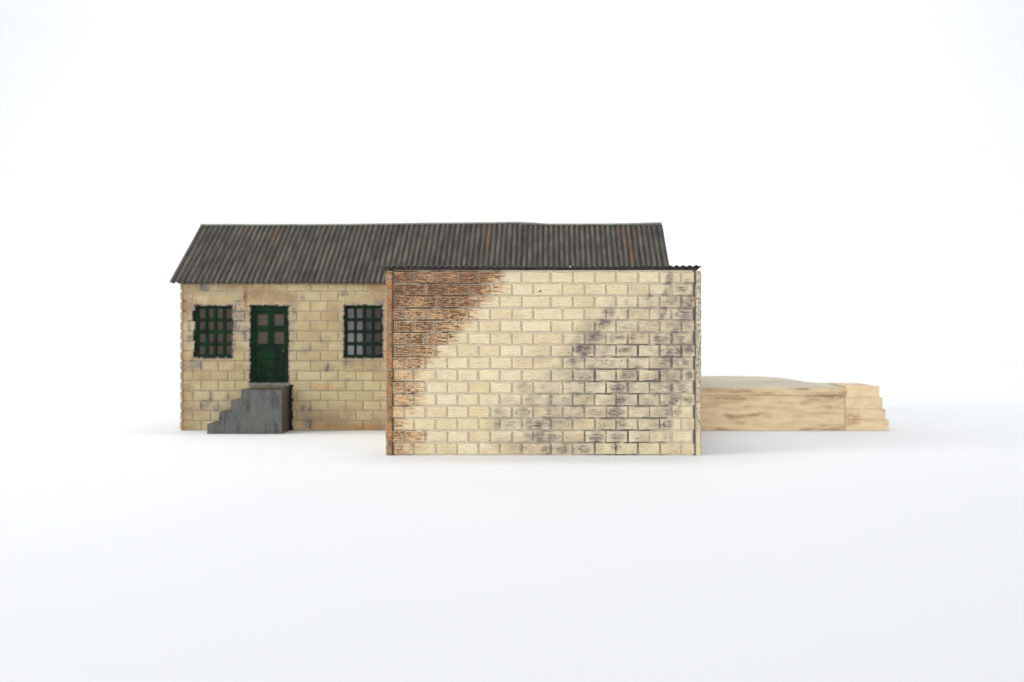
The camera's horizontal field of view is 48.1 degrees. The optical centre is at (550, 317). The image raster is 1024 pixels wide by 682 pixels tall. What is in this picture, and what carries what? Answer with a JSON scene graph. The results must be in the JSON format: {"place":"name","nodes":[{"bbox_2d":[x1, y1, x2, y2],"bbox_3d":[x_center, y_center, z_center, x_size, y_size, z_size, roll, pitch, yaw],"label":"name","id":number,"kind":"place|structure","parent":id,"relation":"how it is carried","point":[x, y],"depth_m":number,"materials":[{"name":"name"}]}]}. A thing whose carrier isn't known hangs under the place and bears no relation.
{"place":"outdoors","nodes":[
{"label":"outdoors","id":0,"kind":"place"},
{"bbox_2d":[169,222,668,433],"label":"model station building","id":1,"kind":"structure","parent":0,"point":[283,328],"depth_m":0.35,"materials":[{"name":"cream painted brick"},{"name":"weathered iron"},{"name":"dark green paint"}]},
{"bbox_2d":[193,306,232,356],"bbox_3d":[-0.102,0.004,0.347,0.013,0.017,0.001,0,0,0],"label":"window","id":2,"kind":"structure","parent":1,"relation":"in","point":[213,333],"depth_m":0.35,"materials":[{"name":"green paint"}]},
{"bbox_2d":[251,306,287,381],"bbox_3d":[-0.085,0.008,0.346,0.012,0.024,0.002,0,0,0],"label":"door","id":3,"kind":"structure","parent":1,"relation":"in","point":[269,324],"depth_m":0.35,"materials":[{"name":"green paint"}]},
{"bbox_2d":[345,306,381,356],"bbox_3d":[-0.057,0.004,0.347,0.014,0.017,0.001,0,0,0],"label":"window","id":4,"kind":"structure","parent":1,"relation":"in","point":[363,324],"depth_m":0.35,"materials":[{"name":"green paint"}]},
{"bbox_2d":[0,0,1023,681],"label":"ground","id":5,"kind":"structure","parent":0,"point":[826,190],"depth_m":0.85,"materials":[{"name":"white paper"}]},
{"bbox_2d":[379,265,701,455],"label":"model outbuilding","id":6,"kind":"structure","parent":5,"relation":"on","point":[540,360],"depth_m":0.28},
{"bbox_2d":[700,376,888,429],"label":"model platform","id":7,"kind":"structure","parent":5,"relation":"on","point":[750,403],"depth_m":0.34,"materials":[{"name":"beige stone"}]}
]}

